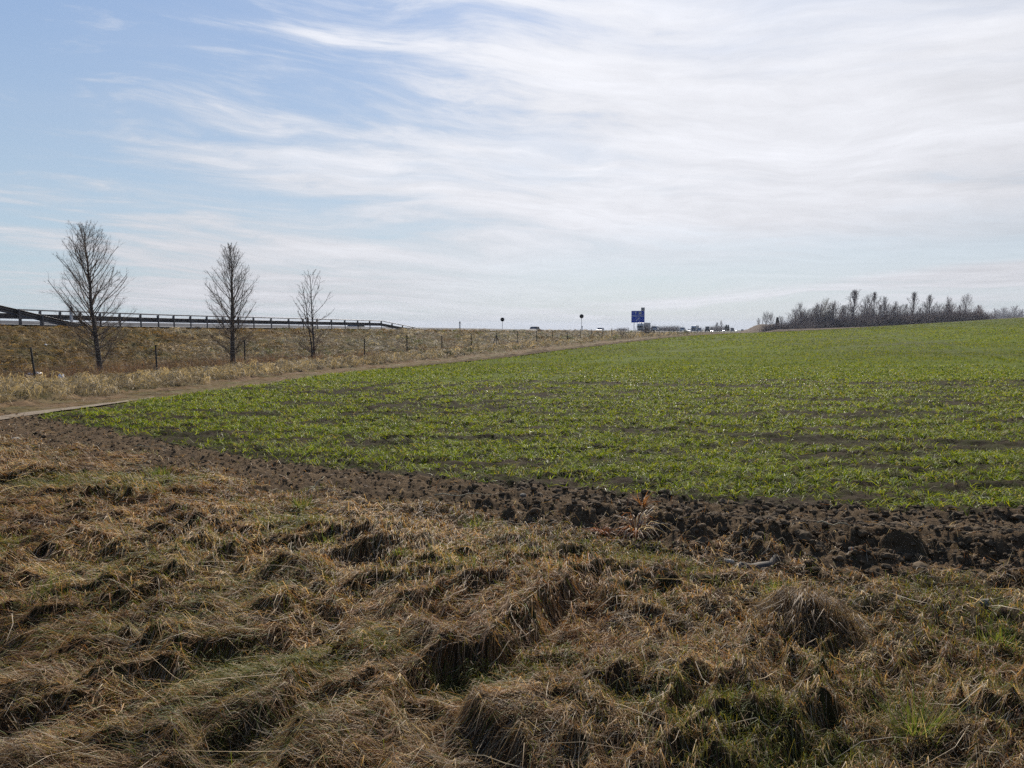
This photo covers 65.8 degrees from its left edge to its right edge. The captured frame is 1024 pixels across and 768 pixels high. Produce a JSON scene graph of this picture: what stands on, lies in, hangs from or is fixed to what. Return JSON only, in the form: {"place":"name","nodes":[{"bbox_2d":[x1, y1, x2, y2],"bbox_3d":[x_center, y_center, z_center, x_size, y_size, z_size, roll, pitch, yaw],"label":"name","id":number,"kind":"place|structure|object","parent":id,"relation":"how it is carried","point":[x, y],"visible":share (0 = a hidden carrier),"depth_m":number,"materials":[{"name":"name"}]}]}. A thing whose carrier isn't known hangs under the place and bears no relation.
{"place":"outdoors","nodes":[
{"label":"outdoors","id":0,"kind":"place"},
{"bbox_2d":[0,397,151,419],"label":"path","id":1,"kind":"structure","parent":0,"point":[31,413],"depth_m":15.41,"materials":[{"name":"brown soil"}]},
{"bbox_2d":[0,334,699,421],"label":"track","id":2,"kind":"structure","parent":0,"point":[21,403],"depth_m":24.52,"materials":[{"name":"brown soil"}]},
{"bbox_2d":[383,333,728,367],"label":"soil ridge","id":3,"kind":"structure","parent":2,"relation":"on","point":[535,352],"depth_m":51.88,"materials":[{"name":"brown soil"}]},
{"bbox_2d":[0,333,715,402],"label":"ground","id":4,"kind":"structure","parent":0,"point":[45,396],"depth_m":29.16,"materials":[{"name":"brown soil"}]},
{"bbox_2d":[41,220,136,373],"bbox_3d":[-15.418,-3.196,29.407,3.143,5.842,3.234,2,5,32],"label":"bare tree","id":5,"kind":"object","parent":4,"relation":"on","point":[94,334],"visible":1,"depth_m":29.22,"materials":[{"name":"brown plant"}]},
{"bbox_2d":[204,243,262,364],"bbox_3d":[-12.303,-3.489,34.958,2.768,5.578,2.765,0,4,0],"label":"bare tree","id":6,"kind":"object","parent":4,"relation":"on","point":[231,332],"visible":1,"depth_m":34.81,"materials":[{"name":"brown plant"}]},
{"bbox_2d":[291,269,343,357],"bbox_3d":[-10.535,-3.561,42.006,3.146,5.021,3.446,0,4,0],"label":"bare tree","id":7,"kind":"object","parent":4,"relation":"on","point":[311,330],"visible":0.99,"depth_m":41.88,"materials":[{"name":"twig"},{"name":"bark"}]},
{"bbox_2d":[0,328,736,378],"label":"wire fence","id":8,"kind":"object","parent":4,"relation":"on","point":[33,363],"visible":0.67,"depth_m":37.31,"materials":[{"name":"grey metal"}]},
{"bbox_2d":[635,323,654,334],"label":"bare shrub","id":9,"kind":"object","parent":4,"relation":"on","point":[646,328],"visible":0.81,"depth_m":124.11,"materials":[{"name":"plant"}]},
{"bbox_2d":[0,324,718,378],"bbox_3d":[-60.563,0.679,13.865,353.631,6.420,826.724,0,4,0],"label":"embankment","id":10,"kind":"structure","parent":0,"point":[46,349],"depth_m":42.47,"materials":[{"name":"brown plant"}]},
{"bbox_2d":[0,305,88,326],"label":"guard rail","id":11,"kind":"object","parent":10,"relation":"on","point":[19,313],"visible":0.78,"depth_m":38.36,"materials":[{"name":"metal"}]},
{"bbox_2d":[69,307,72,321],"bbox_3d":[-23.046,-3.432,41.415,0.130,1.200,0.108,1,4,20],"label":"reflector post","id":12,"kind":"object","parent":10,"relation":"on","point":[71,318],"visible":0.34,"depth_m":41.37,"materials":[{"name":"white plastic"}]},
{"bbox_2d":[0,324,702,415],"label":"dry grass","id":13,"kind":"structure","parent":10,"relation":"on","point":[292,371],"depth_m":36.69,"materials":[{"name":"beige plant"}]},
{"bbox_2d":[631,307,644,331],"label":"motorway sign","id":14,"kind":"object","parent":10,"relation":"on","point":[637,316],"visible":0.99,"depth_m":179.13,"materials":[{"name":"metal"}]},
{"bbox_2d":[0,320,738,331],"bbox_3d":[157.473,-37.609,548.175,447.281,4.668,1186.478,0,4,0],"label":"road","id":15,"kind":"structure","parent":0,"point":[160,324],"depth_m":61.47,"materials":[{"name":"grey asphalt"}]},
{"bbox_2d":[0,309,420,329],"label":"guard rail","id":16,"kind":"object","parent":15,"relation":"on","point":[141,319],"visible":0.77,"depth_m":49.72,"materials":[{"name":"metal"}]},
{"bbox_2d":[0,433,1023,767],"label":"ground","id":17,"kind":"structure","parent":0,"point":[180,639],"depth_m":3.90,"materials":[{"name":"brown plant"}]},
{"bbox_2d":[9,564,75,605],"bbox_3d":[-2.678,1.195,4.451,0.343,0.256,0.429,-1,4,-17],"label":"grass tuft","id":18,"kind":"object","parent":17,"relation":"on","point":[41,592],"visible":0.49,"depth_m":4.49,"materials":[{"name":"brown plant"}]},
{"bbox_2d":[138,464,181,477],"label":"grass tuft","id":19,"kind":"object","parent":17,"relation":"on","point":[158,472],"visible":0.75,"depth_m":8.84,"materials":[{"name":"green plant"}]},
{"bbox_2d":[203,533,236,552],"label":"grass tuft","id":20,"kind":"object","parent":17,"relation":"on","point":[220,540],"visible":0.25,"depth_m":5.64,"materials":[{"name":"plant"}]},
{"bbox_2d":[285,494,322,509],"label":"grass tuft","id":21,"kind":"object","parent":17,"relation":"on","point":[296,503],"visible":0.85,"depth_m":7.18,"materials":[{"name":"green plant"}]},
{"bbox_2d":[302,521,341,546],"bbox_3d":[-1.392,1.119,5.738,0.285,0.200,0.336,0,4,0],"label":"grass tuft","id":22,"kind":"object","parent":17,"relation":"on","point":[331,541],"visible":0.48,"depth_m":5.80,"materials":[{"name":"brown plant"}]},
{"bbox_2d":[377,547,420,563],"bbox_3d":[-0.786,1.173,5.427,0.318,0.157,0.303,1,4,18],"label":"grass tuft","id":23,"kind":"object","parent":17,"relation":"on","point":[405,553],"visible":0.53,"depth_m":5.41,"materials":[{"name":"green plant"}]},
{"bbox_2d":[457,513,498,531],"bbox_3d":[-0.282,1.135,6.523,0.367,0.142,0.383,3,5,36],"label":"grass tuft","id":24,"kind":"object","parent":17,"relation":"on","point":[474,522],"visible":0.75,"depth_m":6.54,"materials":[{"name":"plant"}]},
{"bbox_2d":[724,559,734,564],"bbox_3d":[1.508,1.233,5.499,0.074,0.038,0.053,2,4,24],"label":"stone","id":25,"kind":"object","parent":17,"relation":"on","point":[730,561],"visible":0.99,"depth_m":5.48,"materials":[{"name":"grey stone"}]},
{"bbox_2d":[733,554,777,570],"bbox_3d":[1.648,1.250,5.377,0.407,0.145,0.116,-1,4,-14],"label":"driftwood","id":26,"kind":"object","parent":17,"relation":"on","point":[767,564],"visible":0.46,"depth_m":5.37,"materials":[{"name":"grey wood"}]},
{"bbox_2d":[756,575,795,594],"bbox_3d":[1.605,1.219,4.786,0.245,0.145,0.261,1,4,20],"label":"grass tuft","id":27,"kind":"object","parent":17,"relation":"on","point":[774,584],"visible":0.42,"depth_m":4.82,"materials":[{"name":"green plant"}]},
{"bbox_2d":[712,581,891,653],"bbox_3d":[1.541,1.187,4.183,0.897,0.304,0.845,3,5,39],"label":"grass tussock","id":28,"kind":"object","parent":17,"relation":"on","point":[799,595],"depth_m":4.06,"materials":[{"name":"beige plant"}]},
{"bbox_2d":[856,679,978,756],"bbox_3d":[1.565,1.275,3.066,0.373,0.255,0.408,-2,5,-29],"label":"grass tuft","id":29,"kind":"object","parent":17,"relation":"on","point":[919,729],"visible":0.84,"depth_m":3.09,"materials":[{"name":"green plant"}]},
{"bbox_2d":[979,599,990,606],"bbox_3d":[2.680,1.239,4.493,0.061,0.046,0.084,1,4,20],"label":"stone","id":30,"kind":"object","parent":17,"relation":"on","point":[982,604],"visible":0.88,"depth_m":4.47,"materials":[{"name":"grey stone"}]},
{"bbox_2d":[963,614,1023,654],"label":"grass tuft","id":31,"kind":"object","parent":17,"relation":"on","point":[1005,634],"visible":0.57,"depth_m":4.07,"materials":[{"name":"green plant"}]},
{"bbox_2d":[0,410,1023,581],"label":"ploughed soil","id":32,"kind":"structure","parent":0,"point":[900,545],"depth_m":6.78,"materials":[{"name":"brown soil"}]},
{"bbox_2d":[434,493,493,495],"bbox_3d":[-0.446,1.025,7.352,0.553,0.033,0.028,0,4,-7],"label":"stick","id":33,"kind":"object","parent":32,"relation":"on","point":[460,495],"visible":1,"depth_m":7.34,"materials":[{"name":"brown wood"}]},
{"bbox_2d":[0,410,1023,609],"bbox_3d":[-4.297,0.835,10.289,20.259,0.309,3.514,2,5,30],"label":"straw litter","id":34,"kind":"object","parent":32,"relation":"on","point":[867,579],"visible":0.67,"depth_m":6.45,"materials":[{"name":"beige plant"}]},
{"bbox_2d":[585,524,618,537],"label":"dried plant","id":35,"kind":"object","parent":32,"relation":"on","point":[602,530],"visible":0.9,"depth_m":6.17,"materials":[{"name":"brown plant"}]},
{"bbox_2d":[598,506,677,543],"bbox_3d":[0.949,1.097,6.183,0.561,0.252,0.550,-2,5,-26],"label":"dried plant","id":36,"kind":"object","parent":32,"relation":"on","point":[631,530],"visible":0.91,"depth_m":6.19,"materials":[{"name":"beige plant"}]},
{"bbox_2d":[628,490,661,508],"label":"dried plant","id":37,"kind":"object","parent":32,"relation":"on","point":[643,504],"visible":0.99,"depth_m":6.77,"materials":[{"name":"brown plant"}]},
{"bbox_2d":[817,520,855,525],"bbox_3d":[2.499,1.077,6.105,0.281,0.033,0.028,1,4,18],"label":"stick","id":38,"kind":"object","parent":32,"relation":"on","point":[832,524],"visible":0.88,"depth_m":6.11,"materials":[{"name":"brown wood"}]},
{"bbox_2d":[0,0,1023,329],"label":"sky","id":39,"kind":"structure","parent":0,"point":[543,164],"materials":[{"name":"blue"}]},
{"bbox_2d":[34,378,1023,515],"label":"field","id":40,"kind":"structure","parent":0,"point":[828,438],"depth_m":11.64,"materials":[{"name":"plant"}]},
{"bbox_2d":[37,363,1023,515],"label":"winter cereal","id":41,"kind":"object","parent":40,"relation":"on","point":[166,406],"visible":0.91,"depth_m":13.35,"materials":[{"name":"green plant"}]},
{"bbox_2d":[637,323,649,331],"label":"lorry","id":42,"kind":"object","parent":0,"point":[643,325],"visible":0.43,"depth_m":323.49,"materials":[{"name":"white paint"}]},
{"bbox_2d":[283,317,1023,384],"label":"field","id":43,"kind":"structure","parent":0,"point":[968,349],"depth_m":46.57,"materials":[{"name":"green plant"}]},
{"bbox_2d":[738,324,771,332],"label":"hill","id":44,"kind":"structure","parent":0,"point":[755,328],"depth_m":309.52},
{"bbox_2d":[604,317,1019,332],"bbox_3d":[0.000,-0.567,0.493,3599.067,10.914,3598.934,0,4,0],"label":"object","id":45,"kind":"structure","parent":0,"point":[704,330],"depth_m":1540.61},
{"bbox_2d":[762,311,770,322],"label":"bare tree","id":46,"kind":"object","parent":45,"relation":"on","point":[764,316],"visible":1,"depth_m":418.20,"materials":[{"name":"brown plant"}]},
{"bbox_2d":[767,312,774,323],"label":"bare tree","id":47,"kind":"object","parent":45,"relation":"on","point":[770,316],"visible":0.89,"depth_m":423.25,"materials":[{"name":"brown plant"}]},
{"bbox_2d":[998,308,1009,316],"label":"bare tree","id":48,"kind":"object","parent":45,"relation":"on","point":[1005,310],"visible":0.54,"depth_m":895.42,"materials":[{"name":"brown plant"}]},
{"bbox_2d":[997,311,1023,317],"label":"distant tree","id":49,"kind":"object","parent":45,"relation":"on","point":[1011,314],"visible":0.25,"depth_m":870.29,"materials":[{"name":"grey plant"}]},
{"bbox_2d":[1010,306,1018,315],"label":"bare tree","id":50,"kind":"object","parent":45,"relation":"on","point":[1013,310],"visible":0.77,"depth_m":895.12,"materials":[{"name":"brown plant"}]},
{"bbox_2d":[766,317,1022,331],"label":"field margin","id":51,"kind":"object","parent":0,"point":[778,330],"visible":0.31,"depth_m":252.08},
{"bbox_2d":[761,324,772,331],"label":"bare shrub","id":52,"kind":"object","parent":51,"relation":"on","point":[769,327],"visible":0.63,"depth_m":273.08,"materials":[{"name":"plant"}]},
{"bbox_2d":[770,323,790,329],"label":"bare shrub","id":53,"kind":"object","parent":51,"relation":"on","point":[780,327],"visible":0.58,"depth_m":270.98,"materials":[{"name":"grey plant"}]},
{"bbox_2d":[785,308,804,323],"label":"bare tree","id":54,"kind":"object","parent":51,"relation":"on","point":[797,311],"visible":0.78,"depth_m":283.70,"materials":[{"name":"brown plant"}]},
{"bbox_2d":[795,303,805,321],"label":"bare tree","id":55,"kind":"object","parent":51,"relation":"on","point":[799,305],"visible":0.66,"depth_m":290.02,"materials":[{"name":"brown plant"}]},
{"bbox_2d":[788,319,819,328],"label":"bare shrub","id":56,"kind":"object","parent":51,"relation":"on","point":[796,323],"visible":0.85,"depth_m":266.83,"materials":[{"name":"grey plant"}]},
{"bbox_2d":[799,309,813,322],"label":"bare tree","id":57,"kind":"object","parent":51,"relation":"on","point":[807,313],"visible":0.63,"depth_m":284.50,"materials":[{"name":"brown plant"}]},
{"bbox_2d":[799,314,828,326],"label":"bare shrub","id":58,"kind":"object","parent":51,"relation":"on","point":[805,322],"visible":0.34,"depth_m":275.58,"materials":[{"name":"plant"}]},
{"bbox_2d":[811,305,820,319],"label":"bare tree","id":59,"kind":"object","parent":51,"relation":"on","point":[815,312],"visible":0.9,"depth_m":277.93,"materials":[{"name":"brown plant"}]},
{"bbox_2d":[802,311,837,324],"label":"bare shrub","id":60,"kind":"object","parent":51,"relation":"on","point":[822,318],"visible":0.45,"depth_m":275.91,"materials":[{"name":"plant"}]},
{"bbox_2d":[811,302,829,320],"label":"bare tree","id":61,"kind":"object","parent":51,"relation":"on","point":[823,308],"visible":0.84,"depth_m":277.88,"materials":[{"name":"brown plant"}]},
{"bbox_2d":[809,320,835,327],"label":"bare shrub","id":62,"kind":"object","parent":51,"relation":"on","point":[823,326],"visible":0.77,"depth_m":267.42,"materials":[{"name":"grey plant"}]},
{"bbox_2d":[811,315,837,327],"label":"bare shrub","id":63,"kind":"object","parent":51,"relation":"on","point":[826,321],"visible":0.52,"depth_m":271.87,"materials":[{"name":"grey plant"}]},
{"bbox_2d":[819,298,830,317],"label":"bare tree","id":64,"kind":"object","parent":51,"relation":"on","point":[826,303],"visible":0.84,"depth_m":278.80,"materials":[{"name":"brown plant"}]},
{"bbox_2d":[823,300,840,320],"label":"bare tree","id":65,"kind":"object","parent":51,"relation":"on","point":[832,309],"visible":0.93,"depth_m":278.01,"materials":[{"name":"brown plant"}]},
{"bbox_2d":[828,318,853,327],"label":"bare shrub","id":66,"kind":"object","parent":51,"relation":"on","point":[840,326],"visible":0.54,"depth_m":271.03,"materials":[{"name":"grey plant"}]},
{"bbox_2d":[832,315,859,327],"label":"bare shrub","id":67,"kind":"object","parent":51,"relation":"on","point":[845,321],"visible":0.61,"depth_m":270.20,"materials":[{"name":"grey plant"}]},
{"bbox_2d":[838,305,856,317],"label":"bare tree","id":68,"kind":"object","parent":51,"relation":"on","point":[849,307],"visible":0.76,"depth_m":279.44,"materials":[{"name":"brown plant"}]},
{"bbox_2d":[841,318,860,326],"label":"bare shrub","id":69,"kind":"object","parent":51,"relation":"on","point":[849,322],"visible":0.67,"depth_m":267.85,"materials":[{"name":"grey plant"}]},
{"bbox_2d":[840,288,863,316],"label":"bare tree","id":70,"kind":"object","parent":51,"relation":"on","point":[853,294],"visible":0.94,"depth_m":283.78,"materials":[{"name":"brown plant"}]},
{"bbox_2d":[839,314,871,326],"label":"bare shrub","id":71,"kind":"object","parent":51,"relation":"on","point":[854,322],"visible":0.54,"depth_m":267.24,"materials":[{"name":"plant"}]},
{"bbox_2d":[856,303,867,316],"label":"bare tree","id":72,"kind":"object","parent":51,"relation":"on","point":[861,311],"visible":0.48,"depth_m":287.81,"materials":[{"name":"brown plant"}]},
{"bbox_2d":[851,316,881,326],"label":"bare shrub","id":73,"kind":"object","parent":51,"relation":"on","point":[871,324],"visible":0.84,"depth_m":260.87,"materials":[{"name":"grey plant"}]},
{"bbox_2d":[849,316,885,326],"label":"bare shrub","id":74,"kind":"object","parent":51,"relation":"on","point":[860,322],"visible":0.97,"depth_m":260.90,"materials":[{"name":"grey plant"}]},
{"bbox_2d":[862,295,873,314],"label":"bare tree","id":75,"kind":"object","parent":51,"relation":"on","point":[868,300],"visible":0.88,"depth_m":279.81,"materials":[{"name":"brown plant"}]},
{"bbox_2d":[866,292,881,314],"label":"bare tree","id":76,"kind":"object","parent":51,"relation":"on","point":[874,299],"visible":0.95,"depth_m":282.67,"materials":[{"name":"brown plant"}]},
{"bbox_2d":[859,311,895,325],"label":"bare shrub","id":77,"kind":"object","parent":51,"relation":"on","point":[877,318],"visible":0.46,"depth_m":266.25,"materials":[{"name":"plant"}]},
{"bbox_2d":[875,305,885,316],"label":"bare tree","id":78,"kind":"object","parent":51,"relation":"on","point":[879,308],"visible":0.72,"depth_m":284.98,"materials":[{"name":"brown plant"}]},
{"bbox_2d":[866,310,896,325],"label":"bare shrub","id":79,"kind":"object","parent":51,"relation":"on","point":[879,317],"visible":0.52,"depth_m":265.97,"materials":[{"name":"plant"}]},
{"bbox_2d":[878,297,890,315],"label":"bare tree","id":80,"kind":"object","parent":51,"relation":"on","point":[884,304],"visible":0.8,"depth_m":287.01,"materials":[{"name":"brown plant"}]},
{"bbox_2d":[874,312,898,325],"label":"bare shrub","id":81,"kind":"object","parent":51,"relation":"on","point":[888,319],"visible":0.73,"depth_m":263.33,"materials":[{"name":"plant"}]},
{"bbox_2d":[878,313,909,325],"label":"bare shrub","id":82,"kind":"object","parent":51,"relation":"on","point":[895,318],"visible":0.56,"depth_m":263.73,"materials":[{"name":"plant"}]},
{"bbox_2d":[890,302,900,314],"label":"bare tree","id":83,"kind":"object","parent":51,"relation":"on","point":[895,309],"visible":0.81,"depth_m":283.03,"materials":[{"name":"brown plant"}]},
{"bbox_2d":[877,309,920,325],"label":"bare shrub","id":84,"kind":"object","parent":51,"relation":"on","point":[893,316],"visible":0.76,"depth_m":263.88,"materials":[{"name":"grey plant"}]},
{"bbox_2d":[892,315,912,324],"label":"bare shrub","id":85,"kind":"object","parent":51,"relation":"on","point":[903,320],"visible":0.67,"depth_m":263.02,"materials":[{"name":"plant"}]},
{"bbox_2d":[901,304,908,314],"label":"bare tree","id":86,"kind":"object","parent":51,"relation":"on","point":[905,307],"visible":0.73,"depth_m":291.26,"materials":[{"name":"brown plant"}]},
{"bbox_2d":[902,291,919,312],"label":"bare tree","id":87,"kind":"object","parent":51,"relation":"on","point":[913,300],"visible":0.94,"depth_m":291.06,"materials":[{"name":"brown plant"}]},
{"bbox_2d":[897,313,925,324],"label":"bare shrub","id":88,"kind":"object","parent":51,"relation":"on","point":[902,318],"visible":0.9,"depth_m":261.76,"materials":[{"name":"plant"}]},
{"bbox_2d":[906,312,930,323],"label":"bare shrub","id":89,"kind":"object","parent":51,"relation":"on","point":[918,318],"visible":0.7,"depth_m":262.80,"materials":[{"name":"plant"}]},
{"bbox_2d":[909,313,935,322],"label":"bare shrub","id":90,"kind":"object","parent":51,"relation":"on","point":[923,317],"visible":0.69,"depth_m":263.37,"materials":[{"name":"plant"}]},
{"bbox_2d":[914,314,933,323],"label":"bare shrub","id":91,"kind":"object","parent":51,"relation":"on","point":[928,318],"visible":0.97,"depth_m":260.67,"materials":[{"name":"plant"}]},
{"bbox_2d":[919,302,932,314],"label":"bare tree","id":92,"kind":"object","parent":51,"relation":"on","point":[924,303],"visible":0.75,"depth_m":284.93,"materials":[{"name":"brown plant"}]},
{"bbox_2d":[923,294,935,312],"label":"bare tree","id":93,"kind":"object","parent":51,"relation":"on","point":[930,298],"visible":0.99,"depth_m":285.58,"materials":[{"name":"brown plant"}]},
{"bbox_2d":[921,310,946,322],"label":"bare shrub","id":94,"kind":"object","parent":51,"relation":"on","point":[933,315],"visible":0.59,"depth_m":264.54,"materials":[{"name":"grey plant"}]},
{"bbox_2d":[930,304,944,312],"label":"bare tree","id":95,"kind":"object","parent":51,"relation":"on","point":[939,306],"visible":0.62,"depth_m":286.75,"materials":[{"name":"brown plant"}]},
{"bbox_2d":[927,309,958,322],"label":"bare shrub","id":96,"kind":"object","parent":51,"relation":"on","point":[944,316],"visible":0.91,"depth_m":261.26,"materials":[{"name":"grey plant"}]},
{"bbox_2d":[928,308,969,321],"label":"bare shrub","id":97,"kind":"object","parent":51,"relation":"on","point":[954,314],"visible":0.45,"depth_m":264.73,"materials":[{"name":"grey plant"}]},
{"bbox_2d":[944,296,956,313],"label":"bare tree","id":98,"kind":"object","parent":51,"relation":"on","point":[948,306],"visible":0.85,"depth_m":278.33,"materials":[{"name":"brown plant"}]},
{"bbox_2d":[949,313,970,321],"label":"bare shrub","id":99,"kind":"object","parent":51,"relation":"on","point":[960,317],"visible":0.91,"depth_m":261.02,"materials":[{"name":"grey plant"}]},
{"bbox_2d":[949,311,976,320],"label":"bare shrub","id":100,"kind":"object","parent":51,"relation":"on","point":[968,319],"visible":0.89,"depth_m":260.92,"materials":[{"name":"grey plant"}]},
{"bbox_2d":[957,294,972,312],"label":"bare tree","id":101,"kind":"object","parent":51,"relation":"on","point":[965,305],"visible":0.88,"depth_m":280.23,"materials":[{"name":"brown plant"}]},
{"bbox_2d":[958,309,980,320],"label":"bare shrub","id":102,"kind":"object","parent":51,"relation":"on","point":[969,315],"visible":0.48,"depth_m":264.19,"materials":[{"name":"grey plant"}]},
{"bbox_2d":[956,308,982,320],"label":"bare shrub","id":103,"kind":"object","parent":51,"relation":"on","point":[971,313],"visible":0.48,"depth_m":267.07,"materials":[{"name":"grey plant"}]},
{"bbox_2d":[973,305,984,312],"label":"bare tree","id":104,"kind":"object","parent":51,"relation":"on","point":[978,306],"visible":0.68,"depth_m":282.51,"materials":[{"name":"brown plant"}]},
{"bbox_2d":[977,313,994,319],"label":"bare shrub","id":105,"kind":"object","parent":51,"relation":"on","point":[985,317],"visible":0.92,"depth_m":260.88,"materials":[{"name":"grey plant"}]},
{"bbox_2d":[980,311,999,319],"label":"bare shrub","id":106,"kind":"object","parent":51,"relation":"on","point":[990,315],"visible":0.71,"depth_m":263.31,"materials":[{"name":"grey plant"}]}
]}

